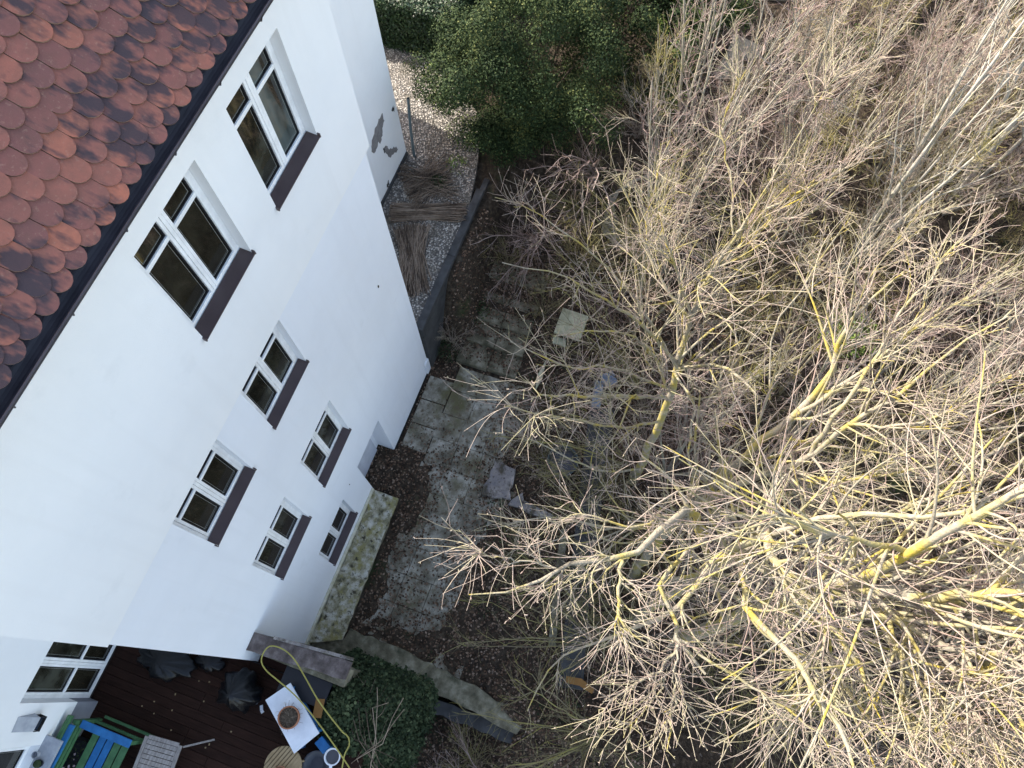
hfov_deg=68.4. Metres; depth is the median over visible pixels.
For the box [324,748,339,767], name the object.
saucepan
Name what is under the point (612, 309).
bare shrub
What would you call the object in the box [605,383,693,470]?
bare shrub
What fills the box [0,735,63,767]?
window
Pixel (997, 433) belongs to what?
bare shrub
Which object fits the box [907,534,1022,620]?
bare sapling
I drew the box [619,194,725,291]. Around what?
bare shrub
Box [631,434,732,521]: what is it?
bare shrub
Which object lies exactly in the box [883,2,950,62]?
bare shrub
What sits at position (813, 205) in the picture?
bare shrub
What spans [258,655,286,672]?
deck edge
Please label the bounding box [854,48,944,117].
bare shrub
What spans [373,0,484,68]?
clipped hedge
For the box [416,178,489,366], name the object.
retaining wall
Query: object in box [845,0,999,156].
bare sapling
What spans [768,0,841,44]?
bare shrub
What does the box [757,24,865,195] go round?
bare sapling
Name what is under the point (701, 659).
bare shrub
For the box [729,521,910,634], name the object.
bare sapling
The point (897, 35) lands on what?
bare sapling
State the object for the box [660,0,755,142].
bare sapling
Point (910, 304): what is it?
bare shrub
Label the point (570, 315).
slab table
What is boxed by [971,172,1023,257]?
bare shrub
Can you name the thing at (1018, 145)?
bare shrub
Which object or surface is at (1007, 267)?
bare shrub
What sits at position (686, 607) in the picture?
bare shrub
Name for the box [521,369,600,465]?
bare shrub
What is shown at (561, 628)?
arching bush
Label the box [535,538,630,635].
bare shrub
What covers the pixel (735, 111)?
bare sapling
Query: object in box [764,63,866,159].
bare shrub
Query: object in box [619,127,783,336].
bare sapling
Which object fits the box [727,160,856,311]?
bare sapling
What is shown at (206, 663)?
rubbish bag
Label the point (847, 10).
bare sapling
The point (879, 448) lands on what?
bare sapling
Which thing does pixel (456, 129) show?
kerb weed
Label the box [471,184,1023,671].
bare tree
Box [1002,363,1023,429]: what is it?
bare shrub
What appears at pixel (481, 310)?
mossy shrub
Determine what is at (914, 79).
bare sapling
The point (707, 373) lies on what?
bare shrub
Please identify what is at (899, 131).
bare shrub
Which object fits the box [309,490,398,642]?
stone ledge
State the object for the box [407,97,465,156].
wire fence
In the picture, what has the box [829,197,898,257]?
bare shrub
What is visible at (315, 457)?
window
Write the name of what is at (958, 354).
bare shrub
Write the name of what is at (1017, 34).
bare sapling
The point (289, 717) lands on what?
flower pot
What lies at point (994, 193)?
bare sapling
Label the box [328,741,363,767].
deck corner
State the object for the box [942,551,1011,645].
bare shrub
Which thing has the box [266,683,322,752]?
side table
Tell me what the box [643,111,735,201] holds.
bare shrub
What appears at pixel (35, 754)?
glass jar
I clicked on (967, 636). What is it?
bare sapling
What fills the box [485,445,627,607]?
arching bush
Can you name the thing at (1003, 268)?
bare sapling
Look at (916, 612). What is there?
bare shrub
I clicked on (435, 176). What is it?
weed tuft
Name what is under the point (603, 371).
bare shrub
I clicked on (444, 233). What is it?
gravel terrace
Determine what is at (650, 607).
bare tree
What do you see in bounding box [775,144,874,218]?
bare shrub
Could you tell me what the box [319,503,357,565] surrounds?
window
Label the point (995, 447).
bare sapling
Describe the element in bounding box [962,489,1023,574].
bare shrub
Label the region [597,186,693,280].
bare shrub
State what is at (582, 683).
orange board
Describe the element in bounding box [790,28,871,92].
bare shrub
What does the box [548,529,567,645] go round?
edging stone
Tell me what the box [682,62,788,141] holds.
bare shrub
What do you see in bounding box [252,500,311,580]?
window
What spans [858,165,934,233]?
bare shrub
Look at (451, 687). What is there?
garden wall
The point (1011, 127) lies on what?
pale sapling
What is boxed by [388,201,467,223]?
reed screen
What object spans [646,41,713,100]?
bare shrub
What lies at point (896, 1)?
bare shrub
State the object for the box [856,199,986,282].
bare shrub
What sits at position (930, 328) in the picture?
bare sapling
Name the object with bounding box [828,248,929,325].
bare shrub
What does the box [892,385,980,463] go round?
bare shrub
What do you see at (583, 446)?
arching bush
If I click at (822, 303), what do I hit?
bare sapling
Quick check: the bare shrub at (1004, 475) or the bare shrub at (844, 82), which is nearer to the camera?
the bare shrub at (1004, 475)
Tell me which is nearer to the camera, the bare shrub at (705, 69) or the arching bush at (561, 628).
the arching bush at (561, 628)
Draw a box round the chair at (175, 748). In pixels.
[133,735,214,767]
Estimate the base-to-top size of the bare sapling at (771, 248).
5.410 m
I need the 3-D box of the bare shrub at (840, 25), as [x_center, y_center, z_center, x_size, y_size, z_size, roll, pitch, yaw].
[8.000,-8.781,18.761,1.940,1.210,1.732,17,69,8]
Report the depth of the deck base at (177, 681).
12.96 m
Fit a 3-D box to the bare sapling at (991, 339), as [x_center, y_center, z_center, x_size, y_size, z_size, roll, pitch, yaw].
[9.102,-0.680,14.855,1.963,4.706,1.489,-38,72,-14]
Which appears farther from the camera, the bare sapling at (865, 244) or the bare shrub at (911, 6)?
the bare shrub at (911, 6)
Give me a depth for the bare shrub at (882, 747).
14.33 m
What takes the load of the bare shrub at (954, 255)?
on the ground
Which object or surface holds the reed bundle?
on the gravel terrace
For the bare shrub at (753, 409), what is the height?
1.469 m
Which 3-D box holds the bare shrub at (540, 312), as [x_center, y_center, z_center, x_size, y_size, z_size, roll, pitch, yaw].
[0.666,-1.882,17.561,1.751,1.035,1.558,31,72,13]
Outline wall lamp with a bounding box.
[11,713,46,732]
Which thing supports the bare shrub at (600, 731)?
on the ground
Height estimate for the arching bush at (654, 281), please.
3.469 m
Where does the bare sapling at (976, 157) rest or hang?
on the ground
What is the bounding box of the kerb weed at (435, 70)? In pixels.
[421,60,444,80]
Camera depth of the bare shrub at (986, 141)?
17.70 m
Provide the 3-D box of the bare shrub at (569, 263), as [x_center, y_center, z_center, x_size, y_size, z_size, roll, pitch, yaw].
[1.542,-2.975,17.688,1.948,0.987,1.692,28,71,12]
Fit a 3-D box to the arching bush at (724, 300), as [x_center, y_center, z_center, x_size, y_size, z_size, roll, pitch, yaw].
[3.329,-2.586,15.722,3.320,4.466,2.523,-3,68,0]
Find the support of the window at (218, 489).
in the house
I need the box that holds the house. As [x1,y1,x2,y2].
[0,0,430,767]
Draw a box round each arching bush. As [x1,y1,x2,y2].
[418,527,612,714]
[423,716,505,767]
[448,641,608,767]
[466,211,576,307]
[477,348,630,537]
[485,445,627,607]
[502,123,638,253]
[511,229,655,394]
[531,159,668,313]
[585,65,781,279]
[597,188,756,317]
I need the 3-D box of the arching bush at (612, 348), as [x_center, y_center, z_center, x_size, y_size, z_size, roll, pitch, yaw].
[1.740,-1.388,16.503,3.190,3.476,3.032,18,69,8]
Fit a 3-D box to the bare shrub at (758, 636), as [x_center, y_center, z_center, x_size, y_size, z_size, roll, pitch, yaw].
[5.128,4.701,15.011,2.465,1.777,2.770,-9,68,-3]
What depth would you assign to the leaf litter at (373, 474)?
16.52 m
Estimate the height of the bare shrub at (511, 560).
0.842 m
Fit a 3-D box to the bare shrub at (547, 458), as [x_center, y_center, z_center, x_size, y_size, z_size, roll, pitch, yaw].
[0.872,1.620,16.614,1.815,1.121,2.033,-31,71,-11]
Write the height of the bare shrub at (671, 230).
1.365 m
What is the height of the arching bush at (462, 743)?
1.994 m
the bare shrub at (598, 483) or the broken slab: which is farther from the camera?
the broken slab
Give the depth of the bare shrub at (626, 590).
15.33 m
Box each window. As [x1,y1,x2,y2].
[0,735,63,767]
[132,169,255,341]
[172,443,256,546]
[226,39,320,210]
[241,326,308,429]
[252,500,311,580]
[300,406,351,487]
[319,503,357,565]
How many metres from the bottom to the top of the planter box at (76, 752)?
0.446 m
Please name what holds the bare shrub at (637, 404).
on the ground
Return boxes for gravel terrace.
[382,42,478,322]
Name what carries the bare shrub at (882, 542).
on the ground
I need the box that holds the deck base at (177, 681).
[90,645,315,767]
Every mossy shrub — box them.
[437,340,460,363]
[473,296,490,324]
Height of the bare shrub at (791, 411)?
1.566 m
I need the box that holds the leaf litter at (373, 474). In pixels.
[347,209,779,767]
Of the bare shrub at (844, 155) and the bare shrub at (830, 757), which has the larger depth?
the bare shrub at (844, 155)
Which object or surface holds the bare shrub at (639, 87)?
on the ground
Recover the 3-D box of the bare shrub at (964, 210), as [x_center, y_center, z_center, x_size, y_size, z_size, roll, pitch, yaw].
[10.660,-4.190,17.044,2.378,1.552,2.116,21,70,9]
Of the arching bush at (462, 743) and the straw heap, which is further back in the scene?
the straw heap
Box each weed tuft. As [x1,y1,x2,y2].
[429,174,447,190]
[445,153,467,174]
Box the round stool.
[264,746,304,767]
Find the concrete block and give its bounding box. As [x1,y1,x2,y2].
[481,459,552,518]
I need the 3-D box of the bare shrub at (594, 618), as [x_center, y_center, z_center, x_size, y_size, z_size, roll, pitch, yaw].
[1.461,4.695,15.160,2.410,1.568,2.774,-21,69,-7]
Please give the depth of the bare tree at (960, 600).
6.70 m
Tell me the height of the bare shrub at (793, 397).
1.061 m
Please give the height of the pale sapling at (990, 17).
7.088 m
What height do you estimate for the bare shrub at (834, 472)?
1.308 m
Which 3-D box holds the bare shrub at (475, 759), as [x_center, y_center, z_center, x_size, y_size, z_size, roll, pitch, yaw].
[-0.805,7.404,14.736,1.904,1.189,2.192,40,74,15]
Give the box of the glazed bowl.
[302,750,328,767]
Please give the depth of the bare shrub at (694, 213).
16.86 m
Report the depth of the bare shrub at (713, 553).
15.71 m
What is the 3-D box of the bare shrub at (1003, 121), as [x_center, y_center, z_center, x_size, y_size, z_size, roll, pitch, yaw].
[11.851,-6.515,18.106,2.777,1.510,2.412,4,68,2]
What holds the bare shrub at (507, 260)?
on the ground
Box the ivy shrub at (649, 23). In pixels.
[558,0,759,116]
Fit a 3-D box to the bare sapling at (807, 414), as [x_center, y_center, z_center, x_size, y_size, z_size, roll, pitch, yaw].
[5.778,0.034,14.216,2.561,6.560,2.065,-37,72,-13]
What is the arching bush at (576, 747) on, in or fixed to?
on the ground
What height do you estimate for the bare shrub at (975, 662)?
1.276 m
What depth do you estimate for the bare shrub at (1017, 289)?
16.36 m
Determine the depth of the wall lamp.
11.04 m
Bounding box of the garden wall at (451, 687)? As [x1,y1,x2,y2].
[311,628,521,733]
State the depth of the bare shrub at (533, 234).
17.75 m
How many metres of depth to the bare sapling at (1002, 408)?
15.89 m
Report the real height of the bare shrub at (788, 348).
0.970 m
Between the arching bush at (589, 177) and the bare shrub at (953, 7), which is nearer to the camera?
the arching bush at (589, 177)
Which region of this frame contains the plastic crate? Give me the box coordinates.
[276,666,332,705]
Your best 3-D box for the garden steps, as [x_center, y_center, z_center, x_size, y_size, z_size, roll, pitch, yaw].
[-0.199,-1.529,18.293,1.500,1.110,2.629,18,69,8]
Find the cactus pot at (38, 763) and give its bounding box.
[33,759,43,767]
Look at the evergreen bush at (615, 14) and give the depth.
18.47 m
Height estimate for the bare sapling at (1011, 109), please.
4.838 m
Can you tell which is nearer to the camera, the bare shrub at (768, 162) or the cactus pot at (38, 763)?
the cactus pot at (38, 763)
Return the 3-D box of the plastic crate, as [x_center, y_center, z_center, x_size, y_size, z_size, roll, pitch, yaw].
[-3.414,5.078,12.609,0.840,0.445,0.420,18,69,8]
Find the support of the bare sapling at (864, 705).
on the ground
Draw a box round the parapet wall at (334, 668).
[246,632,359,686]
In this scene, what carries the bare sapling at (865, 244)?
on the ground
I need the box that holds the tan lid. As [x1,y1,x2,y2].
[312,699,324,717]
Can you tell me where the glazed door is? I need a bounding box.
[22,642,115,698]
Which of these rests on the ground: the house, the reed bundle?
the house
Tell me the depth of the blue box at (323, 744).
12.25 m
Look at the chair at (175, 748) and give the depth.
12.05 m
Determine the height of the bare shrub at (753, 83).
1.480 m
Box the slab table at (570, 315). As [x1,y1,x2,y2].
[554,308,588,341]
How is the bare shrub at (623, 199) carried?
on the ground
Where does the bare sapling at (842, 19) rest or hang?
on the ground
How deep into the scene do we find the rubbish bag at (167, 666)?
12.72 m
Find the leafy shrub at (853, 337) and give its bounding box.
[818,309,880,367]
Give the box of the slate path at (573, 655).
[558,406,614,690]
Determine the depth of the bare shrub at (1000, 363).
16.25 m
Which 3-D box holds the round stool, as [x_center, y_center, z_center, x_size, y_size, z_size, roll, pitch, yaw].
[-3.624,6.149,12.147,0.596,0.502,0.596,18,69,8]
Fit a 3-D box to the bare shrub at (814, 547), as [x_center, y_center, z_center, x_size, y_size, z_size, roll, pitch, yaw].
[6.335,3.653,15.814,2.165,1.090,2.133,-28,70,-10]
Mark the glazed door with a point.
(68, 670)
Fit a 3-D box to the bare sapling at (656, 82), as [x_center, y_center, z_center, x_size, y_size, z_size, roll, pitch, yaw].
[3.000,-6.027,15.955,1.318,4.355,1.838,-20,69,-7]
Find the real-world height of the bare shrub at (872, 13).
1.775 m
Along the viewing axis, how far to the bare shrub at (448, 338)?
17.56 m
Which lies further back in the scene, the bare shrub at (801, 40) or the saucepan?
the bare shrub at (801, 40)
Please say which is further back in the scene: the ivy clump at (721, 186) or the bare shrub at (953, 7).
the bare shrub at (953, 7)
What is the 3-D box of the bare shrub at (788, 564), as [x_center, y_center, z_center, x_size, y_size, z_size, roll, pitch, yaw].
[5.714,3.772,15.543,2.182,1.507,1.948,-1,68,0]
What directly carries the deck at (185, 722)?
on the deck base at (177, 681)
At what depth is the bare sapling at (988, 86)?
15.84 m
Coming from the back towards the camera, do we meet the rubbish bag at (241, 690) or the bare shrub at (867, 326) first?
the bare shrub at (867, 326)
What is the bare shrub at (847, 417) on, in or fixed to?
on the ground
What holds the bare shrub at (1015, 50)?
on the ground
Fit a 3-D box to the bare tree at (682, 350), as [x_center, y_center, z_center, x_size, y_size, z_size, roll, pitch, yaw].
[2.213,0.050,12.070,5.549,10.671,6.851,18,69,8]
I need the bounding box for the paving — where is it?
[363,367,537,678]
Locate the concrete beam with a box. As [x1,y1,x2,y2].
[429,699,513,743]
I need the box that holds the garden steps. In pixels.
[456,261,549,379]
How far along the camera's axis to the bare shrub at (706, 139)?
17.24 m
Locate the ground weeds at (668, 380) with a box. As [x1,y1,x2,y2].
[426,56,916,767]
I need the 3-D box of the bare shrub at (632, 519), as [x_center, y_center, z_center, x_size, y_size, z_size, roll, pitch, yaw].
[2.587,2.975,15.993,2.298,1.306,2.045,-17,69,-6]
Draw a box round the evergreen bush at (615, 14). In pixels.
[502,0,736,105]
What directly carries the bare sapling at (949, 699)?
on the ground
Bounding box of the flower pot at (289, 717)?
[277,704,302,734]
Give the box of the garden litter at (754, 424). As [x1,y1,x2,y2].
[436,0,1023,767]
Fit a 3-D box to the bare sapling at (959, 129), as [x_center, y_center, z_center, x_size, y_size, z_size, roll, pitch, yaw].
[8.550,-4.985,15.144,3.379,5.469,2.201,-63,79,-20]
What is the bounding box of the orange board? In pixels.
[565,676,593,693]
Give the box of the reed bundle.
[390,222,435,297]
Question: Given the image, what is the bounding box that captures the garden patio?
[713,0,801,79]
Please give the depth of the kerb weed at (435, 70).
18.77 m
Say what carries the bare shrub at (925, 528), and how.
on the ground
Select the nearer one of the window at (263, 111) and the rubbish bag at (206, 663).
the window at (263, 111)
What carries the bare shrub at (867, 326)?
on the ground
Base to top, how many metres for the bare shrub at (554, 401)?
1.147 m
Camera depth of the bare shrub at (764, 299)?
17.02 m
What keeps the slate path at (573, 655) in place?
on the ground
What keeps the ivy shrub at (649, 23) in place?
on the ground
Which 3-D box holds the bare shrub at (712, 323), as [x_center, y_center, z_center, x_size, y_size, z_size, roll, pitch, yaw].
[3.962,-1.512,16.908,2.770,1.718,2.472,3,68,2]
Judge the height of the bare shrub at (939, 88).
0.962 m
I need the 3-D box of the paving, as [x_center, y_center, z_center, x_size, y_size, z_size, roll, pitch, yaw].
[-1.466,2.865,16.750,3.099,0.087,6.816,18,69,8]
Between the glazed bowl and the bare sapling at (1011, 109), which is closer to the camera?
the glazed bowl
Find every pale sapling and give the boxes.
[853,0,1023,259]
[927,0,1023,109]
[949,16,1023,200]
[952,247,1023,385]
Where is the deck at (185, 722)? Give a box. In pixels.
[80,646,320,767]
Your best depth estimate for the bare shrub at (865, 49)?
18.59 m
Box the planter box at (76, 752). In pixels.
[62,737,96,767]
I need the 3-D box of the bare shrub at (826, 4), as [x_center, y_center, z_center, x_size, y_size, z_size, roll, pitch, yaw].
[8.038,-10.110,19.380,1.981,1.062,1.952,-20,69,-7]
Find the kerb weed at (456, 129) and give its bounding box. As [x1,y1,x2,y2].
[445,114,477,148]
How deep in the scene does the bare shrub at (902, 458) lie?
16.32 m
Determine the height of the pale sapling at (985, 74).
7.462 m
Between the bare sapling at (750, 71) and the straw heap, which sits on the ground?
the bare sapling at (750, 71)
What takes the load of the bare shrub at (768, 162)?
on the ground
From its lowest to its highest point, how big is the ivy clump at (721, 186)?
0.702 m
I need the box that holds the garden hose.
[261,645,349,767]
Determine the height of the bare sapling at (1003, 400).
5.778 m
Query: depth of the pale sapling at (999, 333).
15.14 m
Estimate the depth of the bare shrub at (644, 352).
17.07 m
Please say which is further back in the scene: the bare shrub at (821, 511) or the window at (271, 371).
the bare shrub at (821, 511)
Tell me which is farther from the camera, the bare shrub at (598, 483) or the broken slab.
the broken slab
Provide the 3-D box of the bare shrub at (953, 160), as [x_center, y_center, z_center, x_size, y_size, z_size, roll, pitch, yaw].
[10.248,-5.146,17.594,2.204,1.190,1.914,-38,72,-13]
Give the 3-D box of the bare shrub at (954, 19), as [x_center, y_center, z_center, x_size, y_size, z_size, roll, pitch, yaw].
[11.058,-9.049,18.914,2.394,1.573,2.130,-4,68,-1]
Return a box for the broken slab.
[553,335,565,346]
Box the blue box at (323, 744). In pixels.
[315,736,332,753]
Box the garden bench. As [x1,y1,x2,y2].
[50,715,154,767]
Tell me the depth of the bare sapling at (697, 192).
13.74 m
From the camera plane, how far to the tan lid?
12.25 m
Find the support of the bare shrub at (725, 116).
on the ground
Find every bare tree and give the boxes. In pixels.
[413,405,1023,767]
[440,14,973,601]
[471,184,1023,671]
[622,321,1023,767]
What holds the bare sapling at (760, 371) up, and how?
on the ground
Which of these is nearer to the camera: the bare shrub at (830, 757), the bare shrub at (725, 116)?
the bare shrub at (830, 757)
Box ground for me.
[202,0,1023,767]
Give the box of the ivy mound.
[312,647,439,767]
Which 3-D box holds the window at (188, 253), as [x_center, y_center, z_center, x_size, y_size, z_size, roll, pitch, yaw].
[-3.252,-1.325,7.678,0.245,1.646,1.184,18,69,8]
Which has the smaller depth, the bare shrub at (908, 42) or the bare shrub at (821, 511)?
the bare shrub at (821, 511)
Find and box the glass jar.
[31,751,40,758]
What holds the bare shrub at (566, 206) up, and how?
on the ground
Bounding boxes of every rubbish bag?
[136,648,197,681]
[193,655,225,672]
[216,667,263,713]
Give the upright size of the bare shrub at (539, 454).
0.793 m
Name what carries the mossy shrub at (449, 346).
on the ground
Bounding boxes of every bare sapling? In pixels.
[615,11,689,170]
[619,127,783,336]
[622,73,768,289]
[639,348,812,479]
[642,0,843,219]
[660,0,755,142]
[695,301,812,416]
[714,0,857,160]
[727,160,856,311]
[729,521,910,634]
[742,187,954,394]
[747,65,877,258]
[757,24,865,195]
[761,0,928,159]
[762,597,933,744]
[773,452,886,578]
[781,257,957,444]
[804,0,900,101]
[824,143,977,294]
[837,0,858,25]
[838,349,992,485]
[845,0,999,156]
[856,0,932,96]
[867,83,1023,258]
[870,0,1021,183]
[873,230,1023,379]
[876,24,1023,227]
[887,617,1023,760]
[890,326,1023,471]
[896,0,1023,144]
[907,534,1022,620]
[927,266,1023,402]
[938,138,1023,214]
[944,15,1023,155]
[946,543,1023,695]
[959,194,1023,308]
[969,372,1023,483]
[981,382,1023,431]
[982,0,1023,72]
[989,297,1023,382]
[993,63,1023,135]
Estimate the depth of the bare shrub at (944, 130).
17.57 m
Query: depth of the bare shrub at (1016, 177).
17.62 m
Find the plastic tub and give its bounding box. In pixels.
[547,445,578,477]
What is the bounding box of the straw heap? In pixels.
[397,133,466,224]
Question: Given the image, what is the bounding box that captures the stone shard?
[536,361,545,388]
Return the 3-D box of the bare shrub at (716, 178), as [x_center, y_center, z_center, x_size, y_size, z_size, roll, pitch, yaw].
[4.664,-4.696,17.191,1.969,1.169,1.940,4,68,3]
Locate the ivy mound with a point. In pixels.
(380, 714)
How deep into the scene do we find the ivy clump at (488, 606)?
15.89 m
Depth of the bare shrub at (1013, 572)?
15.56 m
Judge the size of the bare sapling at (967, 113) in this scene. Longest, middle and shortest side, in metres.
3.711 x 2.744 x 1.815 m
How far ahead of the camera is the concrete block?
16.78 m
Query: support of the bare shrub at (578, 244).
on the ground
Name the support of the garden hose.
on the parapet wall at (334, 668)
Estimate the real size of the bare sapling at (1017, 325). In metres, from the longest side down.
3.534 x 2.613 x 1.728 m
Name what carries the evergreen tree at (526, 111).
on the ground
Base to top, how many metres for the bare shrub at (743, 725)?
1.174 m
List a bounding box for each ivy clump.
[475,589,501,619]
[683,168,735,215]
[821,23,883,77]
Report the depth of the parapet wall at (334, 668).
12.25 m
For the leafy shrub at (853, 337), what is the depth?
16.49 m
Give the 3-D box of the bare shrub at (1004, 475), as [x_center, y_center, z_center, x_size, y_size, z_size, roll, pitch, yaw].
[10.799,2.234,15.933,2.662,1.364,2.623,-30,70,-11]
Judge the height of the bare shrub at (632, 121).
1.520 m
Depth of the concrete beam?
15.07 m
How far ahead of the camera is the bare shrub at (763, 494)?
16.12 m
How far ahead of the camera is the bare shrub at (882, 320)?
16.75 m
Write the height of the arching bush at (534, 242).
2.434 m
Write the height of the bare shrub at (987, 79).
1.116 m
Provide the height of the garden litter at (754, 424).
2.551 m
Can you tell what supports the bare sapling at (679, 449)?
on the ground
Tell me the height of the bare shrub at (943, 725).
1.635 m
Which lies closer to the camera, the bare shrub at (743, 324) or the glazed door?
the glazed door
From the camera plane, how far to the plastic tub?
16.76 m
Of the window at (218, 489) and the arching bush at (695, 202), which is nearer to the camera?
the window at (218, 489)
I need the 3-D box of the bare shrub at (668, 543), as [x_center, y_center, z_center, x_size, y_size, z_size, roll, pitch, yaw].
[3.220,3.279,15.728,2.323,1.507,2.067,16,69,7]
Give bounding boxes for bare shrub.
[431,714,530,767]
[434,316,480,359]
[476,521,569,595]
[477,223,538,274]
[496,175,584,254]
[502,420,583,511]
[504,426,582,477]
[512,271,582,330]
[518,363,597,433]
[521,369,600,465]
[529,698,646,767]
[530,164,614,247]
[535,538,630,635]
[540,546,636,691]
[543,122,629,201]
[544,218,613,280]
[546,198,619,283]
[551,452,645,520]
[560,340,642,409]
[562,523,672,645]
[569,188,679,263]
[579,247,663,335]
[584,472,681,553]
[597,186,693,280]
[598,59,692,149]
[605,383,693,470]
[609,55,703,127]
[613,322,679,385]
[615,354,685,431]
[618,492,724,586]
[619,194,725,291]
[620,187,718,265]
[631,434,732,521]
[635,263,755,361]
[642,531,748,667]
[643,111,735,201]
[645,57,762,144]
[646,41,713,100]
[648,597,768,706]
[652,331,766,418]
[653,158,750,239]
[656,503,763,612]
[660,90,765,154]
[673,60,785,159]
[675,138,759,212]
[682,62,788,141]
[697,651,801,767]
[702,26,783,100]
[703,270,782,366]
[710,354,813,449]
[712,108,823,180]
[718,565,839,673]
[726,457,810,536]
[732,249,823,327]
[741,313,820,388]
[742,385,858,499]
[752,153,843,232]
[753,525,851,603]
[763,364,831,434]
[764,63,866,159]
[765,438,892,549]
[766,2,846,68]
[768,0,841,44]
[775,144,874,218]
[776,276,894,361]
[779,365,918,475]
[780,513,856,605]
[785,666,899,767]
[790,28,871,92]
[799,428,874,511]
[801,0,876,45]
[811,0,909,79]
[813,42,885,104]
[814,289,930,386]
[815,0,856,13]
[823,105,901,183]
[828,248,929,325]
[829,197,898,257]
[830,0,928,43]
[832,696,955,767]
[849,0,920,26]
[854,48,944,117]
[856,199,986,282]
[857,510,927,584]
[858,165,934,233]
[864,422,945,490]
[866,92,948,154]
[878,275,967,338]
[879,666,1019,766]
[881,563,964,667]
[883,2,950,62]
[885,472,1020,589]
[888,0,928,30]
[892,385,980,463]
[897,99,999,165]
[901,430,1022,531]
[902,299,1014,408]
[907,59,979,124]
[910,0,998,46]
[919,221,1013,311]
[922,0,989,25]
[922,134,1007,188]
[931,634,1018,713]
[937,359,1023,461]
[940,149,1023,228]
[942,50,1023,105]
[942,103,1023,184]
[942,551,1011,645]
[957,322,1023,400]
[959,73,1023,149]
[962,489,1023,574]
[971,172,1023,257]
[976,0,1023,42]
[976,438,1023,534]
[980,232,1023,310]
[983,8,1023,67]
[986,262,1023,315]
[986,547,1020,615]
[989,153,1023,201]
[998,116,1023,165]
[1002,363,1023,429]
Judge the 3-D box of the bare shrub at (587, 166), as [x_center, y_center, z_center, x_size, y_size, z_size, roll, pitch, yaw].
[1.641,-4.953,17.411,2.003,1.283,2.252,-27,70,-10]
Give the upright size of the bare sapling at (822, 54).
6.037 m
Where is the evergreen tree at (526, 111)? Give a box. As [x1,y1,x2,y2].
[402,0,628,169]
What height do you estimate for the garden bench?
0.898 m
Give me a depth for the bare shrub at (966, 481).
16.08 m
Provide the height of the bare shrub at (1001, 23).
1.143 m

